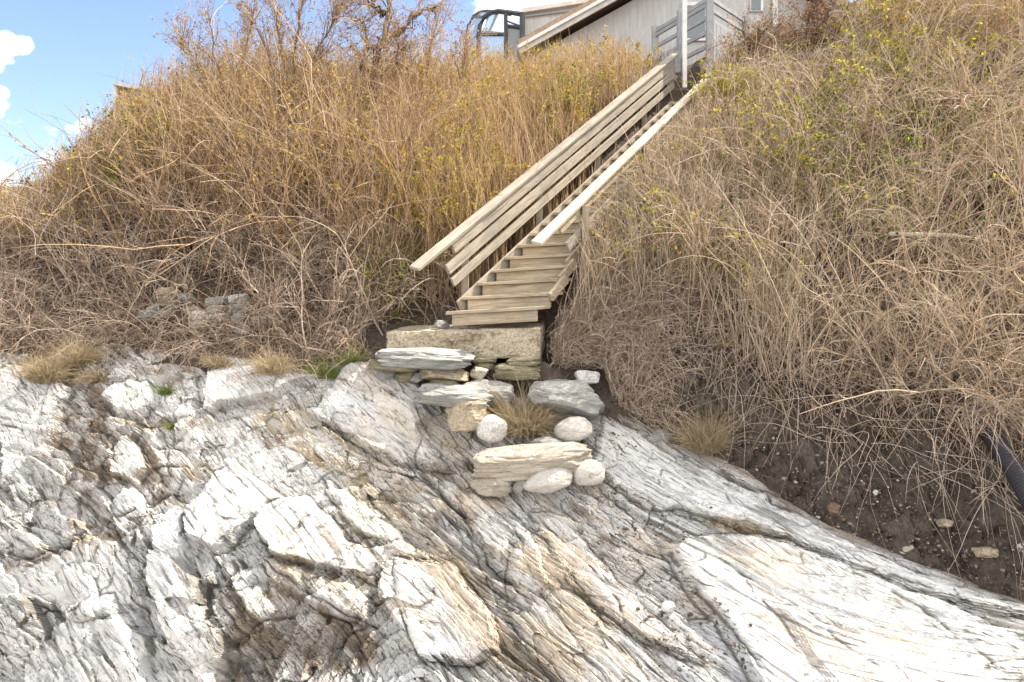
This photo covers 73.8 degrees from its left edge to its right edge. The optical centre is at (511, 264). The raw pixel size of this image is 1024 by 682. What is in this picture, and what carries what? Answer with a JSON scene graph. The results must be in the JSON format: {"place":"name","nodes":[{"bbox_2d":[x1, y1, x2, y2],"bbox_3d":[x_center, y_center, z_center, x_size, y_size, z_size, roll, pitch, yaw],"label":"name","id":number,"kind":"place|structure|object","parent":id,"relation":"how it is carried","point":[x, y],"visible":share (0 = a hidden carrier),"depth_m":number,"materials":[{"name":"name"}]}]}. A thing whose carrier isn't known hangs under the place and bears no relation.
{"place":"outdoors","nodes":[
{"label":"outdoors","id":0,"kind":"place"},
{"bbox_2d":[0,0,860,186],"label":"sky","id":1,"kind":"structure","parent":0,"point":[65,43],"materials":[{"name":"blue"}]},
{"bbox_2d":[0,341,1023,681],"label":"rock ledge","id":2,"kind":"object","parent":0,"point":[230,527],"visible":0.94,"depth_m":5.35,"materials":[{"name":"white stone"}]},
{"bbox_2d":[60,356,113,390],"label":"grass tuft","id":3,"kind":"object","parent":2,"relation":"on","point":[96,377],"visible":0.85,"depth_m":6.63,"materials":[{"name":"plant"}]},
{"bbox_2d":[150,379,181,398],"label":"grass tuft","id":4,"kind":"object","parent":2,"relation":"on","point":[165,392],"visible":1,"depth_m":6.54,"materials":[{"name":"green plant"}]},
{"bbox_2d":[159,421,177,431],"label":"grass tuft","id":5,"kind":"object","parent":2,"relation":"on","point":[169,427],"visible":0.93,"depth_m":6.27,"materials":[{"name":"green plant"}]},
{"bbox_2d":[189,345,237,368],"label":"grass tuft","id":6,"kind":"object","parent":2,"relation":"on","point":[209,362],"visible":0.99,"depth_m":6.73,"materials":[{"name":"plant"}]},
{"bbox_2d":[295,354,349,378],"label":"grass tuft","id":7,"kind":"object","parent":2,"relation":"on","point":[331,374],"visible":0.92,"depth_m":6.72,"materials":[{"name":"green plant"}]},
{"bbox_2d":[325,343,376,364],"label":"grass tuft","id":8,"kind":"object","parent":2,"relation":"on","point":[356,359],"visible":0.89,"depth_m":6.83,"materials":[{"name":"green plant"}]},
{"bbox_2d":[376,370,396,380],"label":"stone","id":9,"kind":"object","parent":2,"relation":"on","point":[383,375],"visible":0.64,"depth_m":6.65,"materials":[{"name":"grey stone"}]},
{"bbox_2d":[367,359,418,371],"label":"stone","id":10,"kind":"object","parent":9,"relation":"on","point":[374,364],"visible":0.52,"depth_m":6.52,"materials":[{"name":"beige stone"}]},
{"bbox_2d":[394,371,415,382],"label":"stone","id":11,"kind":"object","parent":2,"relation":"on","point":[401,377],"visible":0.66,"depth_m":6.63,"materials":[{"name":"beige stone"}]},
{"bbox_2d":[409,372,423,382],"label":"stone","id":12,"kind":"object","parent":2,"relation":"on","point":[415,378],"visible":0.78,"depth_m":6.63,"materials":[{"name":"grey stone"}]},
{"bbox_2d":[445,399,487,431],"bbox_3d":[-0.433,1.401,6.367,0.424,0.325,0.315,0,0,24],"label":"stone","id":13,"kind":"object","parent":2,"relation":"on","point":[460,415],"visible":0.77,"depth_m":6.25,"materials":[{"name":"beige stone"}]},
{"bbox_2d":[414,383,493,406],"bbox_3d":[-0.554,1.247,6.501,0.773,0.207,0.487,0,0,0],"label":"stone","id":14,"kind":"object","parent":13,"relation":"on","point":[444,395],"visible":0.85,"depth_m":6.36,"materials":[{"name":"grey stone"}]},
{"bbox_2d":[429,379,459,384],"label":"stone","id":15,"kind":"object","parent":14,"relation":"on","point":[445,381],"visible":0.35,"depth_m":6.58,"materials":[{"name":"beige stone"}]},
{"bbox_2d":[419,369,469,380],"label":"stone","id":16,"kind":"object","parent":15,"relation":"on","point":[454,374],"visible":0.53,"depth_m":6.59,"materials":[{"name":"beige stone"}]},
{"bbox_2d":[374,347,475,369],"bbox_3d":[-0.857,0.924,6.708,0.994,0.204,0.514,0,0,0],"label":"stone","id":17,"kind":"object","parent":16,"relation":"on","point":[433,358],"visible":0.98,"depth_m":6.51,"materials":[{"name":"grey stone"}]},
{"bbox_2d":[476,414,507,442],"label":"stone","id":18,"kind":"object","parent":2,"relation":"on","point":[488,425],"visible":0.98,"depth_m":6.21,"materials":[{"name":"white stone"}]},
{"bbox_2d":[471,478,513,496],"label":"stone","id":19,"kind":"object","parent":2,"relation":"on","point":[494,487],"visible":0.7,"depth_m":5.84,"materials":[{"name":"beige stone"}]},
{"bbox_2d":[471,442,592,481],"bbox_3d":[0.177,1.741,6.049,1.080,0.310,0.443,0,0,0],"label":"stone","id":20,"kind":"object","parent":19,"relation":"on","point":[513,463],"visible":0.86,"depth_m":5.87,"materials":[{"name":"beige stone"}]},
{"bbox_2d":[531,436,562,442],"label":"stone","id":21,"kind":"object","parent":20,"relation":"on","point":[542,439],"visible":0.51,"depth_m":6.20,"materials":[{"name":"white stone"}]},
{"bbox_2d":[463,366,572,446],"bbox_3d":[0.118,1.357,6.601,1.457,0.804,1.338,0,0,0],"label":"grass tuft","id":22,"kind":"object","parent":2,"relation":"on","point":[523,426],"visible":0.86,"depth_m":6.43,"materials":[{"name":"plant"}]},
{"bbox_2d":[512,480,524,494],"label":"stone","id":23,"kind":"object","parent":2,"relation":"on","point":[517,488],"visible":0.74,"depth_m":5.88,"materials":[{"name":"grey stone"}]},
{"bbox_2d":[523,468,573,493],"bbox_3d":[0.311,1.866,5.949,0.453,0.239,0.358,0,0,0],"label":"stone","id":24,"kind":"object","parent":2,"relation":"on","point":[551,480],"visible":0.66,"depth_m":5.82,"materials":[{"name":"white stone"}]},
{"bbox_2d":[527,379,604,420],"bbox_3d":[0.520,1.317,6.622,0.742,0.394,0.516,0,0,0],"label":"stone","id":25,"kind":"object","parent":2,"relation":"on","point":[586,402],"visible":0.92,"depth_m":6.47,"materials":[{"name":"grey stone"}]},
{"bbox_2d":[574,370,599,383],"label":"stone","id":26,"kind":"object","parent":25,"relation":"on","point":[591,377],"visible":0.82,"depth_m":6.69,"materials":[{"name":"white stone"}]},
{"bbox_2d":[554,416,592,441],"bbox_3d":[0.571,1.537,6.360,0.361,0.229,0.292,0,0,0],"label":"stone","id":27,"kind":"object","parent":2,"relation":"on","point":[574,429],"visible":0.98,"depth_m":6.25,"materials":[{"name":"white stone"}]},
{"bbox_2d":[573,459,604,485],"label":"stone","id":28,"kind":"object","parent":2,"relation":"on","point":[587,472],"visible":0.94,"depth_m":5.89,"materials":[{"name":"white stone"}]},
{"bbox_2d":[661,601,675,612],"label":"stone","id":29,"kind":"object","parent":2,"relation":"on","point":[668,606],"visible":1,"depth_m":4.78,"materials":[{"name":"white stone"}]},
{"bbox_2d":[649,395,763,466],"bbox_3d":[1.767,1.497,6.271,1.168,0.604,0.911,0,0,0],"label":"grass tuft","id":30,"kind":"object","parent":2,"relation":"on","point":[697,441],"visible":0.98,"depth_m":6.23,"materials":[{"name":"plant"}]},
{"bbox_2d":[0,0,1023,601],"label":"hill","id":31,"kind":"structure","parent":0,"point":[900,530],"depth_m":6.27,"materials":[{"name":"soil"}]},
{"bbox_2d":[3,343,89,391],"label":"grass tuft","id":32,"kind":"object","parent":31,"relation":"on","point":[45,373],"visible":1,"depth_m":6.47,"materials":[{"name":"plant"}]},
{"bbox_2d":[0,113,94,206],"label":"thorn shrub","id":33,"kind":"object","parent":31,"relation":"on","point":[49,169],"visible":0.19,"depth_m":8.60,"materials":[{"name":"brown plant"}]},
{"bbox_2d":[41,351,82,381],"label":"grass tuft","id":34,"kind":"object","parent":31,"relation":"on","point":[70,377],"visible":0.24,"depth_m":6.75,"materials":[{"name":"plant"}]},
{"bbox_2d":[38,327,121,372],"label":"grass tuft","id":35,"kind":"object","parent":31,"relation":"on","point":[90,357],"visible":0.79,"depth_m":6.71,"materials":[{"name":"plant"}]},
{"bbox_2d":[112,81,153,116],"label":"house","id":36,"kind":"structure","parent":31,"relation":"on","point":[125,86],"depth_m":23.79,"materials":[{"name":"white"}]},
{"bbox_2d":[35,94,251,225],"bbox_3d":[-4.559,-1.320,8.713,1.846,1.673,2.372,0,0,41],"label":"ivy shrub","id":37,"kind":"object","parent":31,"relation":"on","point":[115,169],"visible":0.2,"depth_m":8.29,"materials":[{"name":"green plant"}]},
{"bbox_2d":[137,309,155,320],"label":"stone","id":38,"kind":"object","parent":31,"relation":"on","point":[143,316],"visible":0.63,"depth_m":7.26,"materials":[{"name":"grey stone"}]},
{"bbox_2d":[146,304,161,310],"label":"stone","id":39,"kind":"object","parent":38,"relation":"on","point":[153,307],"visible":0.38,"depth_m":7.36,"materials":[{"name":"grey stone"}]},
{"bbox_2d":[153,310,174,319],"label":"stone","id":40,"kind":"object","parent":31,"relation":"on","point":[168,317],"visible":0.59,"depth_m":7.31,"materials":[{"name":"grey stone"}]},
{"bbox_2d":[158,297,179,309],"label":"stone","id":41,"kind":"object","parent":40,"relation":"on","point":[165,301],"visible":0.6,"depth_m":7.40,"materials":[{"name":"grey stone"}]},
{"bbox_2d":[155,287,179,299],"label":"stone","id":42,"kind":"object","parent":41,"relation":"on","point":[163,292],"visible":0.48,"depth_m":7.51,"materials":[{"name":"beige stone"}]},
{"bbox_2d":[170,277,189,289],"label":"stone","id":43,"kind":"object","parent":42,"relation":"on","point":[179,280],"visible":0.69,"depth_m":7.66,"materials":[{"name":"grey stone"}]},
{"bbox_2d":[176,293,196,302],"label":"stone","id":44,"kind":"object","parent":41,"relation":"on","point":[184,300],"visible":0.61,"depth_m":7.54,"materials":[{"name":"grey stone"}]},
{"bbox_2d":[189,320,208,328],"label":"stone","id":45,"kind":"object","parent":31,"relation":"on","point":[196,325],"visible":0.54,"depth_m":7.25,"materials":[{"name":"grey stone"}]},
{"bbox_2d":[190,310,206,320],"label":"stone","id":46,"kind":"object","parent":45,"relation":"on","point":[195,312],"visible":0.41,"depth_m":7.33,"materials":[{"name":"white stone"}]},
{"bbox_2d":[184,306,203,314],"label":"stone","id":47,"kind":"object","parent":46,"relation":"on","point":[191,307],"visible":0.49,"depth_m":7.41,"materials":[{"name":"beige stone"}]},
{"bbox_2d":[205,313,231,322],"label":"stone","id":48,"kind":"object","parent":45,"relation":"on","point":[214,316],"visible":0.47,"depth_m":7.37,"materials":[{"name":"white stone"}]},
{"bbox_2d":[204,305,225,313],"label":"stone","id":49,"kind":"object","parent":48,"relation":"on","point":[213,307],"visible":0.45,"depth_m":7.41,"materials":[{"name":"beige stone"}]},
{"bbox_2d":[204,296,228,306],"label":"stone","id":50,"kind":"object","parent":49,"relation":"on","point":[207,301],"visible":0.55,"depth_m":7.49,"materials":[{"name":"grey stone"}]},
{"bbox_2d":[224,304,245,313],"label":"stone","id":51,"kind":"object","parent":48,"relation":"on","point":[237,309],"visible":0.58,"depth_m":7.48,"materials":[{"name":"grey stone"}]},
{"bbox_2d":[226,293,249,303],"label":"stone","id":52,"kind":"object","parent":51,"relation":"on","point":[235,296],"visible":0.63,"depth_m":7.60,"materials":[{"name":"white stone"}]},
{"bbox_2d":[244,299,262,310],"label":"stone","id":53,"kind":"object","parent":51,"relation":"on","point":[250,302],"visible":0.39,"depth_m":7.52,"materials":[{"name":"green stone"}]},
{"bbox_2d":[151,0,273,120],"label":"bare tree","id":54,"kind":"object","parent":31,"relation":"on","point":[248,30],"visible":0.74,"depth_m":9.34,"materials":[{"name":"brown plant"}]},
{"bbox_2d":[232,324,249,335],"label":"stone","id":55,"kind":"object","parent":31,"relation":"on","point":[240,330],"visible":0.47,"depth_m":7.26,"materials":[{"name":"grey stone"}]},
{"bbox_2d":[230,313,247,323],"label":"stone","id":56,"kind":"object","parent":55,"relation":"on","point":[238,316],"visible":0.43,"depth_m":7.37,"materials":[{"name":"grey stone"}]},
{"bbox_2d":[249,316,266,325],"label":"stone","id":57,"kind":"object","parent":31,"relation":"on","point":[257,321],"visible":0.39,"depth_m":7.38,"materials":[{"name":"grey stone"}]},
{"bbox_2d":[0,49,519,404],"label":"bramble thicket","id":58,"kind":"object","parent":31,"relation":"on","point":[244,342],"visible":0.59,"depth_m":7.48,"materials":[{"name":"brown plant"}]},
{"bbox_2d":[0,0,524,300],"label":"twig thicket","id":59,"kind":"object","parent":31,"relation":"on","point":[208,104],"visible":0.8,"depth_m":8.13,"materials":[{"name":"brown plant"}]},
{"bbox_2d":[238,344,303,377],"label":"grass tuft","id":60,"kind":"object","parent":31,"relation":"on","point":[274,367],"visible":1,"depth_m":6.58,"materials":[{"name":"plant"}]},
{"bbox_2d":[265,313,285,324],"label":"stone","id":61,"kind":"object","parent":31,"relation":"on","point":[268,318],"visible":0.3,"depth_m":7.41,"materials":[{"name":"grey stone"}]},
{"bbox_2d":[229,0,366,150],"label":"bare tree","id":62,"kind":"object","parent":31,"relation":"on","point":[280,21],"visible":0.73,"depth_m":9.20,"materials":[{"name":"brown plant"}]},
{"bbox_2d":[241,0,473,150],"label":"twisted tree","id":63,"kind":"object","parent":31,"relation":"on","point":[383,41],"visible":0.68,"depth_m":9.24,"materials":[{"name":"brown plant"}]},
{"bbox_2d":[340,230,439,324],"bbox_3d":[-1.464,0.290,7.923,1.136,1.512,1.273,0,0,9],"label":"leafy shrub","id":64,"kind":"object","parent":31,"relation":"on","point":[385,271],"visible":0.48,"depth_m":7.74,"materials":[{"name":"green plant"}]},
{"bbox_2d":[306,116,490,242],"bbox_3d":[-1.281,-1.017,8.482,2.073,1.544,1.518,0,0,17],"label":"leafy shrub","id":65,"kind":"object","parent":31,"relation":"on","point":[423,157],"visible":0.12,"depth_m":8.29,"materials":[{"name":"brown plant"}]},
{"bbox_2d":[371,0,498,126],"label":"bare tree","id":66,"kind":"object","parent":31,"relation":"on","point":[464,57],"visible":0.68,"depth_m":9.62,"materials":[{"name":"brown plant"}]},
{"bbox_2d":[386,323,544,357],"bbox_3d":[-0.450,0.814,7.290,1.660,0.331,0.782,0,0,0],"label":"concrete footing","id":67,"kind":"object","parent":31,"relation":"on","point":[506,340],"visible":0.81,"depth_m":6.93,"materials":[{"name":"beige concrete"}]},
{"bbox_2d":[433,320,449,328],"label":"stone","id":68,"kind":"object","parent":67,"relation":"on","point":[440,324],"visible":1,"depth_m":7.11,"materials":[{"name":"grey stone"}]},
{"bbox_2d":[410,53,720,326],"bbox_3d":[1.317,-1.118,8.889,1.082,4.750,6.173,0,0,39],"label":"wooden stair","id":69,"kind":"object","parent":67,"relation":"on","point":[547,244],"visible":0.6,"depth_m":7.84,"materials":[{"name":"brown wood"}]},
{"bbox_2d":[297,17,674,323],"bbox_3d":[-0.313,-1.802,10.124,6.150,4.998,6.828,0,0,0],"label":"cane thicket","id":70,"kind":"object","parent":31,"relation":"on","point":[520,133],"visible":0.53,"depth_m":8.90,"materials":[{"name":"beige plant"}]},
{"bbox_2d":[463,379,514,404],"bbox_3d":[-0.250,1.253,6.681,0.554,0.250,0.343,0,0,0],"label":"stone","id":71,"kind":"object","parent":31,"relation":"on","point":[499,386],"visible":0.52,"depth_m":6.58,"materials":[{"name":"grey stone"}]},
{"bbox_2d":[470,366,488,379],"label":"stone","id":72,"kind":"object","parent":71,"relation":"on","point":[478,373],"visible":1,"depth_m":6.69,"materials":[{"name":"beige stone"}]},
{"bbox_2d":[474,362,493,369],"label":"stone","id":73,"kind":"object","parent":72,"relation":"on","point":[489,366],"visible":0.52,"depth_m":6.78,"materials":[{"name":"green stone"}]},
{"bbox_2d":[471,355,496,362],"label":"stone","id":74,"kind":"object","parent":73,"relation":"on","point":[485,359],"visible":0.83,"depth_m":6.79,"materials":[{"name":"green stone"}]},
{"bbox_2d":[493,363,540,380],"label":"stone","id":75,"kind":"object","parent":31,"relation":"on","point":[505,370],"visible":0.81,"depth_m":6.67,"materials":[{"name":"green stone"}]},
{"bbox_2d":[506,356,541,366],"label":"stone","id":76,"kind":"object","parent":75,"relation":"on","point":[529,361],"visible":0.94,"depth_m":6.73,"materials":[{"name":"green stone"}]},
{"bbox_2d":[519,42,634,148],"bbox_3d":[0.936,-2.435,9.833,1.674,1.685,1.667,0,0,30],"label":"leafy shrub","id":77,"kind":"object","parent":31,"relation":"on","point":[585,79],"visible":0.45,"depth_m":9.72,"materials":[{"name":"yellow plant"}]},
{"bbox_2d":[465,0,848,125],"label":"grey house","id":78,"kind":"structure","parent":31,"relation":"on","point":[573,18],"depth_m":13.50,"materials":[{"name":"grey wood"}]},
{"bbox_2d":[681,2,705,40],"bbox_3d":[3.613,-4.789,13.468,0.523,0.766,0.063,0,0,0],"label":"patio door","id":79,"kind":"structure","parent":78,"relation":"in","point":[700,28],"depth_m":13.44,"materials":[{"name":"white paint"}]},
{"bbox_2d":[749,0,762,11],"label":"window","id":80,"kind":"structure","parent":78,"relation":"in","point":[757,5],"depth_m":13.44,"materials":[{"name":"white paint"}]},
{"bbox_2d":[647,429,672,442],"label":"stone","id":81,"kind":"object","parent":31,"relation":"on","point":[666,433],"visible":0.56,"depth_m":6.42,"materials":[{"name":"grey stone"}]},
{"bbox_2d":[682,0,686,87],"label":"white post","id":82,"kind":"object","parent":31,"relation":"on","point":[684,40],"visible":1,"depth_m":11.20,"materials":[{"name":"paint"}]},
{"bbox_2d":[652,0,749,79],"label":"timber deck","id":83,"kind":"structure","parent":31,"relation":"on","point":[710,21],"depth_m":11.75,"materials":[{"name":"grey wood"}]},
{"bbox_2d":[680,63,774,125],"bbox_3d":[2.974,-2.171,9.274,1.259,1.133,1.374,0,0,29],"label":"yellow shrub","id":84,"kind":"object","parent":31,"relation":"on","point":[720,89],"visible":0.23,"depth_m":9.04,"materials":[{"name":"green plant"}]},
{"bbox_2d":[469,309,1023,680],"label":"gravel","id":85,"kind":"structure","parent":31,"relation":"on","point":[689,614],"depth_m":5.51,"materials":[{"name":"grey gravel"}]},
{"bbox_2d":[702,0,809,70],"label":"dark shrub","id":86,"kind":"object","parent":31,"relation":"on","point":[760,33],"visible":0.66,"depth_m":9.94,"materials":[{"name":"brown plant"}]},
{"bbox_2d":[536,0,1023,476],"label":"cane thicket","id":87,"kind":"object","parent":31,"relation":"on","point":[678,182],"visible":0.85,"depth_m":7.10,"materials":[{"name":"beige plant"}]},
{"bbox_2d":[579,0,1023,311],"bbox_3d":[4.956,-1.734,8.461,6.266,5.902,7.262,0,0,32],"label":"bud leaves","id":88,"kind":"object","parent":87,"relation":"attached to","point":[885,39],"visible":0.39,"depth_m":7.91,"materials":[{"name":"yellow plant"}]},
{"bbox_2d":[888,232,989,242],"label":"branch","id":89,"kind":"object","parent":87,"relation":"on","point":[954,235],"visible":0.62,"depth_m":6.53,"materials":[{"name":"brown wood"}]},
{"bbox_2d":[546,216,1023,594],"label":"root mat","id":90,"kind":"object","parent":31,"relation":"on","point":[633,331],"visible":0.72,"depth_m":6.45,"materials":[{"name":"brown plant"}]},
{"bbox_2d":[552,324,589,339],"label":"grass tuft","id":91,"kind":"object","parent":90,"relation":"on","point":[566,333],"visible":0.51,"depth_m":7.11,"materials":[{"name":"plant"}]},
{"bbox_2d":[695,282,737,301],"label":"grass tuft","id":92,"kind":"object","parent":90,"relation":"on","point":[711,294],"visible":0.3,"depth_m":7.08,"materials":[{"name":"brown plant"}]},
{"bbox_2d":[707,333,737,347],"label":"grass tuft","id":93,"kind":"object","parent":90,"relation":"on","point":[722,344],"visible":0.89,"depth_m":6.69,"materials":[{"name":"plant"}]},
{"bbox_2d":[981,429,1023,509],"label":"drain pipe","id":94,"kind":"object","parent":90,"relation":"in","point":[1014,474],"visible":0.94,"depth_m":5.03,"materials":[{"name":"black plastic"}]},
{"bbox_2d":[742,0,874,59],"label":"dark shrub","id":95,"kind":"object","parent":31,"relation":"on","point":[819,5],"visible":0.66,"depth_m":9.65,"materials":[{"name":"brown plant"}]},
{"bbox_2d":[827,503,839,515],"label":"stone","id":96,"kind":"object","parent":31,"relation":"on","point":[831,509],"visible":0.99,"depth_m":5.62,"materials":[{"name":"brown stone"}]},
{"bbox_2d":[844,0,963,69],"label":"golden shrub","id":97,"kind":"object","parent":31,"relation":"on","point":[903,17],"visible":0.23,"depth_m":9.41,"materials":[{"name":"brown plant"}]},
{"bbox_2d":[900,545,913,553],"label":"stone","id":98,"kind":"object","parent":31,"relation":"on","point":[905,549],"visible":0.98,"depth_m":5.30,"materials":[{"name":"white stone"}]},
{"bbox_2d":[887,80,998,161],"bbox_3d":[4.971,-1.626,8.092,1.276,1.132,1.233,0,0,-18],"label":"evergreen shrub","id":99,"kind":"object","parent":31,"relation":"on","point":[928,119],"visible":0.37,"depth_m":7.87,"materials":[{"name":"green plant"}]},
{"bbox_2d":[936,519,953,526],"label":"stone","id":100,"kind":"object","parent":31,"relation":"on","point":[942,523],"visible":0.98,"depth_m":5.29,"materials":[{"name":"beige stone"}]},
{"bbox_2d":[935,0,1023,62],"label":"golden shrub","id":101,"kind":"object","parent":31,"relation":"on","point":[999,28],"visible":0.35,"depth_m":9.11,"materials":[{"name":"brown plant"}]},
{"bbox_2d":[971,546,998,557],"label":"stone","id":102,"kind":"object","parent":31,"relation":"on","point":[986,552],"visible":0.98,"depth_m":5.09,"materials":[{"name":"beige stone"}]},
{"bbox_2d":[974,166,1023,215],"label":"withered plant","id":103,"kind":"object","parent":31,"relation":"on","point":[998,189],"visible":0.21,"depth_m":7.14,"materials":[{"name":"brown plant"}]},
{"bbox_2d":[976,194,1023,251],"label":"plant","id":104,"kind":"object","parent":31,"relation":"on","point":[1009,221],"visible":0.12,"depth_m":6.98,"materials":[{"name":"brown plant"}]}
]}

